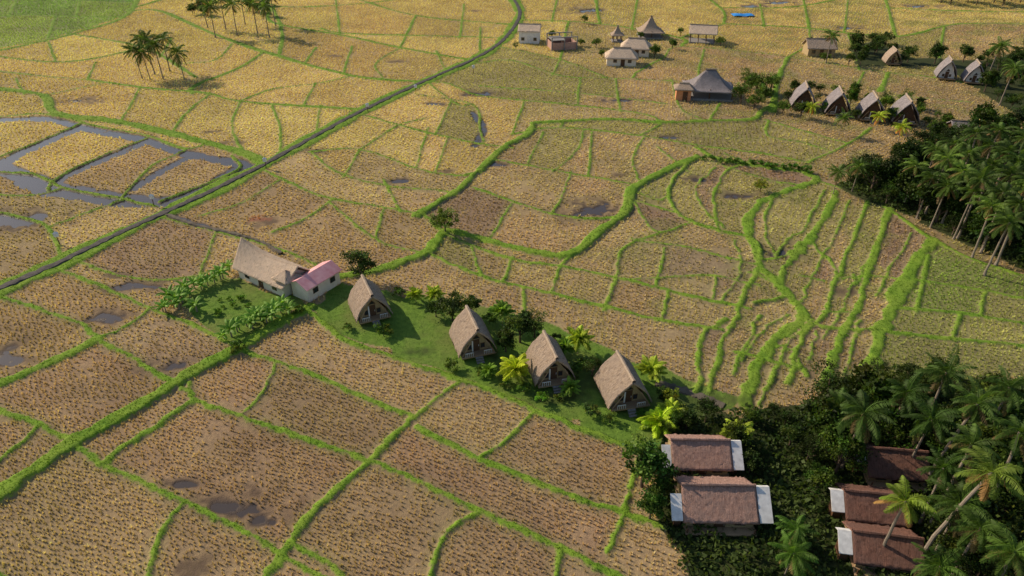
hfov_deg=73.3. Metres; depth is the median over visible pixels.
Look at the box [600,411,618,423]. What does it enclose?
bush
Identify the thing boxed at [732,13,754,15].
tarp
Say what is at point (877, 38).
broadleaf tree
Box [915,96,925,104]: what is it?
broadleaf tree
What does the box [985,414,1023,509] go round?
palm tree
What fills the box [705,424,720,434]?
broadleaf tree
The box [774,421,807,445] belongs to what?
broadleaf tree
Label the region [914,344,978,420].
palm tree
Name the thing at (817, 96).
broadleaf tree
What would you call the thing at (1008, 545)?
palm tree
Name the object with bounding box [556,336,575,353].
palm
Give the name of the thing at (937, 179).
broadleaf tree
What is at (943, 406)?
broadleaf tree
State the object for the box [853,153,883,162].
broadleaf tree
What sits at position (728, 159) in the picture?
bush
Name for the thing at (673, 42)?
broadleaf tree
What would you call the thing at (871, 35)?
broadleaf tree
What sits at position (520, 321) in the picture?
broadleaf tree
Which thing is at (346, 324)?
bush
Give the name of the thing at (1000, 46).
palm tree
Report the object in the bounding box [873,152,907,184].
broadleaf tree
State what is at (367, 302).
thatched hut
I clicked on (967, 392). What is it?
broadleaf tree
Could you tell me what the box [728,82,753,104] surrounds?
broadleaf tree
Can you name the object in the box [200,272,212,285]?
banana plant
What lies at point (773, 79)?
broadleaf tree
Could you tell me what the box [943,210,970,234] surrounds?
broadleaf tree
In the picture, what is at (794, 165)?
bush
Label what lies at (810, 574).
broadleaf tree
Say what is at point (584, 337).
palm
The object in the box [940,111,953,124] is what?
broadleaf tree
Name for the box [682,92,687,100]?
door
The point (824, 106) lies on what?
broadleaf tree
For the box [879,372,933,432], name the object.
palm tree
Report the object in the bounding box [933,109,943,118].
broadleaf tree
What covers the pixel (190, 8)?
broadleaf tree
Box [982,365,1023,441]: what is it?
palm tree
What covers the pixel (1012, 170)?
palm tree
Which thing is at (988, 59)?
broadleaf tree
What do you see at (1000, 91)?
broadleaf tree
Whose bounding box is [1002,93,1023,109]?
broadleaf tree
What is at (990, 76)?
broadleaf tree
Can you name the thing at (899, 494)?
palm tree
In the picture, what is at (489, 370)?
palm
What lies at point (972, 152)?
palm tree
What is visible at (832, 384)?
broadleaf tree
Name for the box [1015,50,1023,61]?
broadleaf tree
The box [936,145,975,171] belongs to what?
broadleaf tree
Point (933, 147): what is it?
palm tree
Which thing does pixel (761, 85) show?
broadleaf tree
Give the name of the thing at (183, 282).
banana plant
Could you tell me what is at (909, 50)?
broadleaf tree
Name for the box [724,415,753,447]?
broadleaf tree
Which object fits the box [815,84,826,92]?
broadleaf tree
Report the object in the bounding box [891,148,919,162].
broadleaf tree
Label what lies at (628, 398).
door
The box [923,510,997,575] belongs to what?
broadleaf tree
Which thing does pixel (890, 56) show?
thatched hut
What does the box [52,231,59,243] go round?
marker post
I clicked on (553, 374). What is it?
door
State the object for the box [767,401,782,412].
broadleaf tree
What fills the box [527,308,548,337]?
broadleaf tree
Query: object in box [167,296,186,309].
banana plant
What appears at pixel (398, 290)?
bush
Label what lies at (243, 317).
banana plant
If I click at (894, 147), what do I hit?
broadleaf tree
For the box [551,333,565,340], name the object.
bush
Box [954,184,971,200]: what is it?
broadleaf tree
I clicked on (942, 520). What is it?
broadleaf tree
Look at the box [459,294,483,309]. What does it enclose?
broadleaf tree
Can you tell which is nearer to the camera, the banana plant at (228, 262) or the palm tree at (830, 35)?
the banana plant at (228, 262)
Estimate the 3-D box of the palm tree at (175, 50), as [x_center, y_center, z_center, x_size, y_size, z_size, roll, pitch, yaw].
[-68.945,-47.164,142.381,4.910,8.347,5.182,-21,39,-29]
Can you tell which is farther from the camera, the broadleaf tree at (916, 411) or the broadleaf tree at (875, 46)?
the broadleaf tree at (875, 46)
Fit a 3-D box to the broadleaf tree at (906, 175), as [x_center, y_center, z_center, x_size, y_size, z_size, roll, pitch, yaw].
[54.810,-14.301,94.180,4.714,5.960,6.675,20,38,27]
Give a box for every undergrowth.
[651,364,1023,575]
[837,151,1023,267]
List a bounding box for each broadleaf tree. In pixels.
[186,4,195,12]
[339,248,380,278]
[424,299,442,316]
[428,206,459,231]
[433,289,470,320]
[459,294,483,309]
[494,327,516,351]
[500,309,538,342]
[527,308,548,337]
[580,15,588,21]
[583,354,603,375]
[591,38,602,44]
[622,426,679,487]
[632,485,667,518]
[647,475,675,500]
[650,43,661,57]
[659,419,681,432]
[667,404,684,421]
[669,39,678,46]
[678,403,702,428]
[691,391,720,422]
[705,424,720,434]
[715,36,725,44]
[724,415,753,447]
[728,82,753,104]
[737,67,751,82]
[737,405,763,421]
[742,445,767,474]
[743,72,762,85]
[744,72,769,93]
[746,93,765,109]
[752,441,769,460]
[753,82,768,95]
[753,179,768,191]
[758,86,775,102]
[765,72,782,87]
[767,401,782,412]
[774,410,800,425]
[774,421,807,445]
[776,100,791,112]
[781,89,793,101]
[782,519,806,542]
[789,80,800,89]
[791,100,808,118]
[793,429,830,463]
[797,355,862,401]
[798,569,814,575]
[800,392,851,440]
[803,460,835,498]
[807,80,816,90]
[812,397,859,454]
[814,92,821,100]
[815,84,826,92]
[815,431,879,476]
[820,52,831,61]
[820,101,828,112]
[822,375,849,395]
[830,85,844,90]
[843,155,865,173]
[844,50,856,65]
[844,360,893,401]
[845,87,860,104]
[846,42,863,53]
[846,173,864,183]
[848,81,862,90]
[849,32,865,45]
[849,108,863,118]
[850,412,880,439]
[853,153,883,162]
[854,365,913,421]
[855,157,883,184]
[856,49,869,63]
[859,158,894,191]
[861,44,870,53]
[866,33,882,42]
[867,405,918,448]
[869,40,884,54]
[869,357,894,377]
[872,34,890,51]
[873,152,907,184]
[877,179,900,203]
[879,95,895,109]
[880,30,895,41]
[881,90,891,96]
[884,107,904,121]
[885,42,898,51]
[887,367,927,409]
[889,140,906,155]
[890,136,930,160]
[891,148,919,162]
[891,362,926,380]
[893,391,939,424]
[894,160,934,200]
[894,177,944,217]
[897,53,910,63]
[897,88,917,99]
[899,45,918,62]
[910,127,938,144]
[911,174,961,191]
[913,413,968,455]
[913,493,997,536]
[914,374,943,395]
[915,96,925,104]
[915,144,935,164]
[916,102,927,106]
[916,106,925,114]
[916,187,968,222]
[917,461,1021,539]
[921,116,931,125]
[923,126,952,152]
[923,401,957,432]
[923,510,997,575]
[924,354,955,377]
[926,42,948,63]
[926,428,1014,485]
[927,119,946,128]
[927,119,950,139]
[929,166,951,180]
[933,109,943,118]
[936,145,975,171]
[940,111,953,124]
[941,531,1007,575]
[943,129,970,150]
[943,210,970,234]
[947,126,963,137]
[947,164,969,185]
[950,388,979,414]
[951,196,985,230]
[952,130,987,150]
[952,131,975,144]
[952,403,976,431]
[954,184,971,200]
[954,457,999,504]
[955,152,1001,184]
[955,374,1023,425]
[955,382,972,394]
[957,131,988,145]
[958,123,985,134]
[959,43,976,61]
[960,122,992,137]
[961,164,999,191]
[963,202,1017,248]
[967,100,999,128]
[967,411,1023,458]
[971,146,993,164]
[971,372,1009,390]
[975,521,1023,575]
[976,55,985,61]
[977,369,993,379]
[978,68,1000,91]
[981,114,1023,130]
[981,375,1023,399]
[982,49,996,56]
[982,121,996,137]
[982,139,1019,157]
[983,55,994,66]
[987,189,1020,207]
[988,123,1015,141]
[988,474,1023,528]
[990,53,1010,69]
[992,505,1023,548]
[993,444,1023,505]
[994,86,1007,99]
[995,154,1023,179]
[995,567,1023,575]
[996,56,1011,74]
[1000,215,1023,244]
[1001,128,1023,145]
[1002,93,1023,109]
[1003,107,1023,126]
[1004,77,1014,84]
[1006,51,1020,63]
[1009,71,1022,84]
[1011,46,1022,53]
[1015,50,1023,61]
[1016,74,1023,85]
[1016,240,1023,258]
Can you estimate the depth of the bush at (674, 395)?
60.87 m
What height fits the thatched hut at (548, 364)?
3.658 m
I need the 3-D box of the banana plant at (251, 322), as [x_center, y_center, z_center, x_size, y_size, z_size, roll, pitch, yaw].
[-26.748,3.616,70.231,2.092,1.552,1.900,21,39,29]
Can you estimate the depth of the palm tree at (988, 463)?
43.44 m
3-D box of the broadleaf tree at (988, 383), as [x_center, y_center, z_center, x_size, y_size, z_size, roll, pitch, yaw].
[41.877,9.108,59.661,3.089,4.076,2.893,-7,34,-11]
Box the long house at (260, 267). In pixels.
[232,237,341,301]
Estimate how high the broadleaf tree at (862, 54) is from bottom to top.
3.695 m
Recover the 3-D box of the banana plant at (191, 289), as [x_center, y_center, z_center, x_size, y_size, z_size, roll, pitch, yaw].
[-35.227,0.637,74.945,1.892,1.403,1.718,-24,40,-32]
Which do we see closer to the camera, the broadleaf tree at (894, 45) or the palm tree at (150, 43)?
the palm tree at (150, 43)
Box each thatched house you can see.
[605,46,638,66]
[620,37,651,56]
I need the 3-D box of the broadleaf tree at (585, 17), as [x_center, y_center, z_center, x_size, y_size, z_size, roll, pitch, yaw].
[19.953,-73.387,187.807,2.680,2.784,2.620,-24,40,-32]
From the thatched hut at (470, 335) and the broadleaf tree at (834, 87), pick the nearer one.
the thatched hut at (470, 335)
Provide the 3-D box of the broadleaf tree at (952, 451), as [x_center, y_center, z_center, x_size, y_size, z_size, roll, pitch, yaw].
[33.654,13.266,51.446,6.104,6.208,4.865,-4,33,-7]
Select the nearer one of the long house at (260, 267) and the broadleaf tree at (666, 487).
the broadleaf tree at (666, 487)
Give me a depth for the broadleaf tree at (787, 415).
57.67 m
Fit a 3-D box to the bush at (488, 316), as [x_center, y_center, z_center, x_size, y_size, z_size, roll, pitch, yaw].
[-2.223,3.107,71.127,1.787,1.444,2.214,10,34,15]
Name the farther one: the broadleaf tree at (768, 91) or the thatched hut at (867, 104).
the broadleaf tree at (768, 91)
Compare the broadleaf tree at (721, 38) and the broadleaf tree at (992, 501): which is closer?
the broadleaf tree at (992, 501)
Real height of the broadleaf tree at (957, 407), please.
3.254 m
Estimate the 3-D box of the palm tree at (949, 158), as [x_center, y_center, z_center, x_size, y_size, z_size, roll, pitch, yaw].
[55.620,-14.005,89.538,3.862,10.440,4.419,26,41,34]
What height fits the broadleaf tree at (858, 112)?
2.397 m
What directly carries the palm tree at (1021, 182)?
on the ground at (434, 346)
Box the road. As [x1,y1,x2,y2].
[0,0,521,289]
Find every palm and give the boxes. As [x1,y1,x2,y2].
[404,286,425,299]
[423,285,445,301]
[479,363,498,377]
[487,300,516,326]
[496,353,529,383]
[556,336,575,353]
[559,375,580,396]
[566,325,594,353]
[634,354,667,381]
[636,404,677,438]
[656,397,686,419]
[715,418,754,448]
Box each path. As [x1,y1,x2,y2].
[164,214,281,254]
[655,380,724,407]
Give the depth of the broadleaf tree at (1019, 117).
114.06 m
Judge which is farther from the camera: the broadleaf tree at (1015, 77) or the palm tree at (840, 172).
the broadleaf tree at (1015, 77)
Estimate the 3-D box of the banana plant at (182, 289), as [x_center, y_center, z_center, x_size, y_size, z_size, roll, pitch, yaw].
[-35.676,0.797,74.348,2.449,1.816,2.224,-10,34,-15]
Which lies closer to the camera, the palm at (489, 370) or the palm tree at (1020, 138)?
the palm at (489, 370)
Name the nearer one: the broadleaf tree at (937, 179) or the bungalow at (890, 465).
the bungalow at (890, 465)
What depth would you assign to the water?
101.15 m
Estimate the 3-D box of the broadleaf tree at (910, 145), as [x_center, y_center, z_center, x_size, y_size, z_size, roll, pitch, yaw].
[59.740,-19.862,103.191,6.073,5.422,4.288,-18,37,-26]
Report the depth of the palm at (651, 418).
58.02 m
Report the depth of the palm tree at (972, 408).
49.99 m
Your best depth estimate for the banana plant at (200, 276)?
77.17 m
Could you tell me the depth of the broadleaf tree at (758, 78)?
134.65 m
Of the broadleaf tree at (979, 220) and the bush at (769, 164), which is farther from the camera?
the bush at (769, 164)
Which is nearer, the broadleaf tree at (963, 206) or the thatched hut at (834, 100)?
the broadleaf tree at (963, 206)
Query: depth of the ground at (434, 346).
77.38 m
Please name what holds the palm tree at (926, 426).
on the ground at (434, 346)
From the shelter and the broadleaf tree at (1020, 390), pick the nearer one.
the broadleaf tree at (1020, 390)
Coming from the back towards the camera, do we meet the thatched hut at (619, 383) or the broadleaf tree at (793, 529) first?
the thatched hut at (619, 383)
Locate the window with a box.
[313,286,318,293]
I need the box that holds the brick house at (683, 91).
[673,82,694,100]
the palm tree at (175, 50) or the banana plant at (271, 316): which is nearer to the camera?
the banana plant at (271, 316)
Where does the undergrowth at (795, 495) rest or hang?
on the ground at (434, 346)
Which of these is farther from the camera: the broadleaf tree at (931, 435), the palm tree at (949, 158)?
the palm tree at (949, 158)
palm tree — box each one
[121,42,143,78]
[125,39,152,79]
[130,29,159,74]
[140,36,166,79]
[149,31,173,71]
[165,39,188,79]
[191,0,208,27]
[197,0,219,37]
[213,0,227,29]
[222,0,244,35]
[241,0,260,33]
[250,0,277,37]
[262,0,278,25]
[767,528,818,575]
[774,514,820,551]
[804,101,821,119]
[821,29,839,62]
[825,387,861,418]
[827,164,849,193]
[833,107,853,135]
[836,390,898,468]
[847,158,870,191]
[870,111,890,129]
[873,475,939,546]
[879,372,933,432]
[891,119,912,141]
[898,154,929,202]
[900,396,961,457]
[910,542,967,575]
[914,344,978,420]
[915,166,950,219]
[916,443,971,525]
[920,140,951,168]
[923,376,1011,485]
[924,142,967,214]
[924,445,1023,550]
[925,423,1006,531]
[929,173,965,227]
[929,478,994,558]
[940,135,969,171]
[940,159,980,224]
[948,505,1005,574]
[952,184,987,239]
[954,144,983,190]
[956,161,1006,238]
[962,125,994,162]
[965,191,1010,257]
[973,152,1010,220]
[974,137,1010,158]
[979,182,1021,253]
[979,519,1023,575]
[982,206,1023,275]
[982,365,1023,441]
[985,36,1013,79]
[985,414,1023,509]
[987,122,1017,144]
[989,139,1023,191]
[992,162,1023,188]
[994,192,1023,265]
[998,58,1023,105]
[1000,149,1023,203]
[1008,175,1023,238]
[1011,124,1023,155]
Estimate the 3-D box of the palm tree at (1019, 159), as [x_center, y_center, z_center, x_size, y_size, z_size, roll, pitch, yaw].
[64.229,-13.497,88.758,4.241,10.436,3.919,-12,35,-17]
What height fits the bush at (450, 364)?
1.238 m
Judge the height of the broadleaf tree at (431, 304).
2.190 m
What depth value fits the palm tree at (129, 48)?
141.41 m
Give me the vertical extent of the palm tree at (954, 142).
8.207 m
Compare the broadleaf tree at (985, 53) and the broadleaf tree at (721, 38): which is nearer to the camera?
the broadleaf tree at (985, 53)
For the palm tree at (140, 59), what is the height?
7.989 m
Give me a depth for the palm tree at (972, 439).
47.55 m
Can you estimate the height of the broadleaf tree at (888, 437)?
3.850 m
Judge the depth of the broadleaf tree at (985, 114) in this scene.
111.85 m
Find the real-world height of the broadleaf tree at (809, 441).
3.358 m
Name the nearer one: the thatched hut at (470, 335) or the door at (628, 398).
the door at (628, 398)
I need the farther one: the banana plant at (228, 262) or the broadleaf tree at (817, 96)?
the broadleaf tree at (817, 96)
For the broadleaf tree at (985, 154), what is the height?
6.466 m
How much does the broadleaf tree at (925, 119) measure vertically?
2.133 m
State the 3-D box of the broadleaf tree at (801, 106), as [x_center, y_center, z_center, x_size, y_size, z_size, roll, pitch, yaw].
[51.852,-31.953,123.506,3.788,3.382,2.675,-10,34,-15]
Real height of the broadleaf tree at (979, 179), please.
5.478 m
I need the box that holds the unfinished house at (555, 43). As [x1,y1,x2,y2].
[546,31,577,50]
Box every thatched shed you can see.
[802,38,837,56]
[946,119,971,130]
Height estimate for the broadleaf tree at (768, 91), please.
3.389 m
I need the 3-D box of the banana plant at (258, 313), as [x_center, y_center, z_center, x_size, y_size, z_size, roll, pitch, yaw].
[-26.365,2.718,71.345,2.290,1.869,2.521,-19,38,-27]
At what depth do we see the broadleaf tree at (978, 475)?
49.76 m
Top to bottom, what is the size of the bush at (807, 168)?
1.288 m
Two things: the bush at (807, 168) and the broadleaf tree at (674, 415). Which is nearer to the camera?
the broadleaf tree at (674, 415)
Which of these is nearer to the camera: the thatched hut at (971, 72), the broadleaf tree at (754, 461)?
the broadleaf tree at (754, 461)
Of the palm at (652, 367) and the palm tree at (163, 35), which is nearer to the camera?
the palm at (652, 367)
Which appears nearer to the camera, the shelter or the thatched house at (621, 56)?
the thatched house at (621, 56)
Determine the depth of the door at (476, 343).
66.42 m
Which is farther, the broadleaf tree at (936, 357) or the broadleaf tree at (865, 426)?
the broadleaf tree at (936, 357)
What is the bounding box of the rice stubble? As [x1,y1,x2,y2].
[0,0,1023,575]
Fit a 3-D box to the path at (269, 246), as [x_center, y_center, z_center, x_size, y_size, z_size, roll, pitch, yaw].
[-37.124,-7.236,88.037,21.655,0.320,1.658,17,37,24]
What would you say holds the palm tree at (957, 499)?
on the ground at (434, 346)
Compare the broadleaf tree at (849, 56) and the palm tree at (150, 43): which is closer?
the palm tree at (150, 43)
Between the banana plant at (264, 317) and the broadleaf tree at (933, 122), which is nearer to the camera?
the banana plant at (264, 317)
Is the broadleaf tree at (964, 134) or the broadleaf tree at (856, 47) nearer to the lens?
the broadleaf tree at (964, 134)
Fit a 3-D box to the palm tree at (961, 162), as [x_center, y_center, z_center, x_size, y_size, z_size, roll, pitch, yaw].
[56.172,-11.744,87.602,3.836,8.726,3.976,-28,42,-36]
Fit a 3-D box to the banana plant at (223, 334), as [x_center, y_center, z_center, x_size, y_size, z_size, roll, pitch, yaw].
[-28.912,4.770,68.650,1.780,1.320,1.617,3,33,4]
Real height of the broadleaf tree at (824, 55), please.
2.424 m
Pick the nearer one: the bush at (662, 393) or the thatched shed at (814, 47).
the bush at (662, 393)
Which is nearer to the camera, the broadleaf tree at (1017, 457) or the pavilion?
the broadleaf tree at (1017, 457)
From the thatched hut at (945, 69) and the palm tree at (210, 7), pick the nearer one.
the thatched hut at (945, 69)
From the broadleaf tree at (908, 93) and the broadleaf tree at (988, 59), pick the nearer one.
the broadleaf tree at (908, 93)
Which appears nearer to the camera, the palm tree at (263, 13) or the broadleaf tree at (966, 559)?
the broadleaf tree at (966, 559)
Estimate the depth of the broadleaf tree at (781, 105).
125.43 m
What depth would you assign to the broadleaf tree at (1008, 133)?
108.02 m
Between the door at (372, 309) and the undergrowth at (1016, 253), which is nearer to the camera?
the door at (372, 309)
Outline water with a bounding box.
[0,2,920,524]
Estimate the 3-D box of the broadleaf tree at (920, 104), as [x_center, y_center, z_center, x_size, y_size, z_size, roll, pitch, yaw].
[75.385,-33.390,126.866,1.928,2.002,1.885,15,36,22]
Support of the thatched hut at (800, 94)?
on the ground at (434, 346)
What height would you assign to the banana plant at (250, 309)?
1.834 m
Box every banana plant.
[152,300,169,311]
[155,284,175,301]
[155,299,174,311]
[162,286,188,305]
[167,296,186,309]
[172,277,193,292]
[172,286,192,302]
[182,295,205,311]
[185,276,203,287]
[186,285,197,297]
[191,279,207,289]
[193,273,205,284]
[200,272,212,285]
[205,271,221,282]
[208,264,229,279]
[211,263,230,278]
[214,328,229,338]
[216,317,241,336]
[220,259,232,271]
[228,316,244,331]
[238,314,250,326]
[241,305,264,322]
[241,315,261,329]
[247,304,268,321]
[256,308,273,323]
[259,298,283,317]
[261,305,281,318]
[275,294,290,309]
[280,299,299,314]
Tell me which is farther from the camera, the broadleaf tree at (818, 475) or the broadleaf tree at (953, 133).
the broadleaf tree at (953, 133)
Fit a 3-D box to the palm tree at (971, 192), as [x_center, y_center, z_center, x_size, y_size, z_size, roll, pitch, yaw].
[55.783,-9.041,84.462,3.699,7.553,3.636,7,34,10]
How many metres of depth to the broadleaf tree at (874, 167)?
95.45 m
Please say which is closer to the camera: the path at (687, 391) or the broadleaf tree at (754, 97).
the path at (687, 391)
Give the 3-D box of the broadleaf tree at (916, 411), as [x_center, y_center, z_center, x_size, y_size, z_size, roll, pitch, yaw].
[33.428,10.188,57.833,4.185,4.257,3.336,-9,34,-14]
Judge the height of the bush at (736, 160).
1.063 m
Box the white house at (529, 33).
[518,23,541,43]
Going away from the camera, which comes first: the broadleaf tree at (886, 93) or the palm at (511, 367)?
the palm at (511, 367)
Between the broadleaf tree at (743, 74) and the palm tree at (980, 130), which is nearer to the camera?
the palm tree at (980, 130)
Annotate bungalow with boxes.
[661,433,743,481]
[670,475,773,536]
[828,482,912,527]
[835,520,925,575]
[850,442,930,492]
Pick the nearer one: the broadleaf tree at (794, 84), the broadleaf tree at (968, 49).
the broadleaf tree at (794, 84)
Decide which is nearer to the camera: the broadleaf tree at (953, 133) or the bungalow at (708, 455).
the bungalow at (708, 455)
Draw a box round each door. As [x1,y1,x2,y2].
[369,304,375,315]
[472,339,479,350]
[550,367,556,378]
[625,390,632,401]
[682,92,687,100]
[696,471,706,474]
[714,524,725,526]
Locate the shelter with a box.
[689,23,717,43]
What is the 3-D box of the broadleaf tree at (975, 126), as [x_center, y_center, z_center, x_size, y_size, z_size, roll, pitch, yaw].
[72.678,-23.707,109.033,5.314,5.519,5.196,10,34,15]
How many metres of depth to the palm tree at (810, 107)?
121.92 m
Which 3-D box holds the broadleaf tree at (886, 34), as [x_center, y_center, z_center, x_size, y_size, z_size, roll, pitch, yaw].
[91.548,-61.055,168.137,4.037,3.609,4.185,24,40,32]
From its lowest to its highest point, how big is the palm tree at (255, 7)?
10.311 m
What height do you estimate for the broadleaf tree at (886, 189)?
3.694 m
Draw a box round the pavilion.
[682,68,734,101]
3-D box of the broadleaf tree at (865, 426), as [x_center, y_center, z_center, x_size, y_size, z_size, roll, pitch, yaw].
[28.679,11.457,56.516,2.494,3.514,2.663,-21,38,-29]
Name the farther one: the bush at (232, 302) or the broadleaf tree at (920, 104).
the broadleaf tree at (920, 104)
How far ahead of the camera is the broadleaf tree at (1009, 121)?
109.95 m
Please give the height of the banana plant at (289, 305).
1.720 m
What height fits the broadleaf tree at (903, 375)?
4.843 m
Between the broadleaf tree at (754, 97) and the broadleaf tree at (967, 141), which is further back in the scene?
the broadleaf tree at (754, 97)
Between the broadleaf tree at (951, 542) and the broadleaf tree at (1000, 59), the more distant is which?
the broadleaf tree at (1000, 59)
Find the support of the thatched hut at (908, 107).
on the ground at (434, 346)
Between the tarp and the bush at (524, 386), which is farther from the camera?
the tarp
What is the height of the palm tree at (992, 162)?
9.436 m
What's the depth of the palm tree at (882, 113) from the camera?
117.81 m
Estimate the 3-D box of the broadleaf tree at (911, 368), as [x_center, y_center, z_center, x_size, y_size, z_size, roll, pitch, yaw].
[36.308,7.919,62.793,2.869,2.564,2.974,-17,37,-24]
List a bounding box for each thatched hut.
[348,274,392,326]
[449,305,496,363]
[525,330,574,393]
[594,350,651,417]
[789,80,816,112]
[822,85,851,117]
[855,90,885,123]
[881,46,900,64]
[888,93,919,126]
[933,55,956,79]
[960,59,984,83]
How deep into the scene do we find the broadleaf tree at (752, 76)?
136.31 m
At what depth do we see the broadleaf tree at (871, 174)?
99.18 m
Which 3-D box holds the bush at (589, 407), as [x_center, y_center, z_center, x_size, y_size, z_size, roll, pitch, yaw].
[6.846,10.525,59.779,1.654,1.354,1.907,-16,36,-22]
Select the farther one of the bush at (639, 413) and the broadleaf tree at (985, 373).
the broadleaf tree at (985, 373)
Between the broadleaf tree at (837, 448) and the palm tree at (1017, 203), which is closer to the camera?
the broadleaf tree at (837, 448)
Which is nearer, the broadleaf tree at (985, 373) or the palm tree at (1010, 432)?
the palm tree at (1010, 432)
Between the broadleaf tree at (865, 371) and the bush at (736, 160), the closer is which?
the broadleaf tree at (865, 371)
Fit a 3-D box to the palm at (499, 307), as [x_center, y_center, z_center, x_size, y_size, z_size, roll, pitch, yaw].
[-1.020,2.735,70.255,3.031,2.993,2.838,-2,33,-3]
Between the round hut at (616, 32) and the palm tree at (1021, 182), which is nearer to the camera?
the palm tree at (1021, 182)
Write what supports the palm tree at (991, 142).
on the ground at (434, 346)
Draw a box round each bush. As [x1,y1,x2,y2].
[229,300,238,307]
[229,337,247,353]
[292,304,305,313]
[341,322,351,328]
[372,322,393,335]
[390,286,405,295]
[444,356,459,372]
[474,363,483,376]
[482,312,497,323]
[499,379,512,388]
[516,382,531,391]
[534,391,549,401]
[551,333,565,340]
[553,391,566,402]
[567,365,581,378]
[571,357,587,369]
[581,402,600,416]
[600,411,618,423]
[635,407,644,422]
[655,385,674,400]
[661,387,684,404]
[725,156,734,163]
[731,157,741,163]
[764,161,774,167]
[787,162,797,169]
[803,164,814,173]
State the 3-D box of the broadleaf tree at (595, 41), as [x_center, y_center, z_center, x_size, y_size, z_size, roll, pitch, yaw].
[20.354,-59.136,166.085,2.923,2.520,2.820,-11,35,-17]
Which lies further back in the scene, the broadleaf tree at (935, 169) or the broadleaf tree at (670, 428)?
the broadleaf tree at (935, 169)
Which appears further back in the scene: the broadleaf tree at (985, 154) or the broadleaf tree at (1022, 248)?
the broadleaf tree at (985, 154)
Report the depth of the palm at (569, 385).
61.69 m
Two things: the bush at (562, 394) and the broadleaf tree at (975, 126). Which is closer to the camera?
the bush at (562, 394)
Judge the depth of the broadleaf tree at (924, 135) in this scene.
108.03 m
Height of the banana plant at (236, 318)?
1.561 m
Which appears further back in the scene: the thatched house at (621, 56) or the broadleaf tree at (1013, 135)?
the thatched house at (621, 56)
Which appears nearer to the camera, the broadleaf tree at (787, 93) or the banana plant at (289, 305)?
the banana plant at (289, 305)
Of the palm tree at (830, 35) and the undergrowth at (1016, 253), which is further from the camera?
the palm tree at (830, 35)
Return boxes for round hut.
[610,25,624,42]
[636,15,664,39]
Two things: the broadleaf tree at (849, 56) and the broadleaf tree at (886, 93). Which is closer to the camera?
the broadleaf tree at (886, 93)
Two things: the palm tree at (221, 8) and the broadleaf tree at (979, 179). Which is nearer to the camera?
the broadleaf tree at (979, 179)
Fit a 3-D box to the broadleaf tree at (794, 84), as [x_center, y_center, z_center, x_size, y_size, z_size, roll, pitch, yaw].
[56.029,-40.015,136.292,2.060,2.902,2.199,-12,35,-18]
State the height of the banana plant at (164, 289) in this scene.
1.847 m
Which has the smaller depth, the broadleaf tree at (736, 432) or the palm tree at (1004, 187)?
the broadleaf tree at (736, 432)
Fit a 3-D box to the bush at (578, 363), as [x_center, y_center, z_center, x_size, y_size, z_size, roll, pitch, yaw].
[6.485,7.172,64.942,1.907,1.354,1.654,-4,33,-6]
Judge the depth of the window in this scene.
74.77 m
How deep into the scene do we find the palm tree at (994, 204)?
78.68 m
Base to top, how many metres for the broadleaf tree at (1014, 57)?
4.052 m
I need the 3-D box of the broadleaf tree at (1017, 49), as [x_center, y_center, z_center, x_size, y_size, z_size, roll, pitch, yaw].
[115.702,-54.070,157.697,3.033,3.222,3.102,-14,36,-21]
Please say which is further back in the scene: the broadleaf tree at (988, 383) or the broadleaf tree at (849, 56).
the broadleaf tree at (849, 56)
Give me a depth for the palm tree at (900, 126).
112.05 m
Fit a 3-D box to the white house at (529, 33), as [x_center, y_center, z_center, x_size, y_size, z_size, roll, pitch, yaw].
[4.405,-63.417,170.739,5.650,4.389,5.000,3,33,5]
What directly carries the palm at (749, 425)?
on the ground at (434, 346)
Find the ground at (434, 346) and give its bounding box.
[0,0,1023,575]
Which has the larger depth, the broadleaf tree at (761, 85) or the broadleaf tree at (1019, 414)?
the broadleaf tree at (761, 85)
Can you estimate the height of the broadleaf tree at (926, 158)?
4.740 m
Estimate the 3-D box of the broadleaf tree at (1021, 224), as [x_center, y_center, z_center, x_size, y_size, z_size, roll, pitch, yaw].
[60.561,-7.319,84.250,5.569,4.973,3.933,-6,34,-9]
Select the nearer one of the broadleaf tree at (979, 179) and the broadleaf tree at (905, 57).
the broadleaf tree at (979, 179)

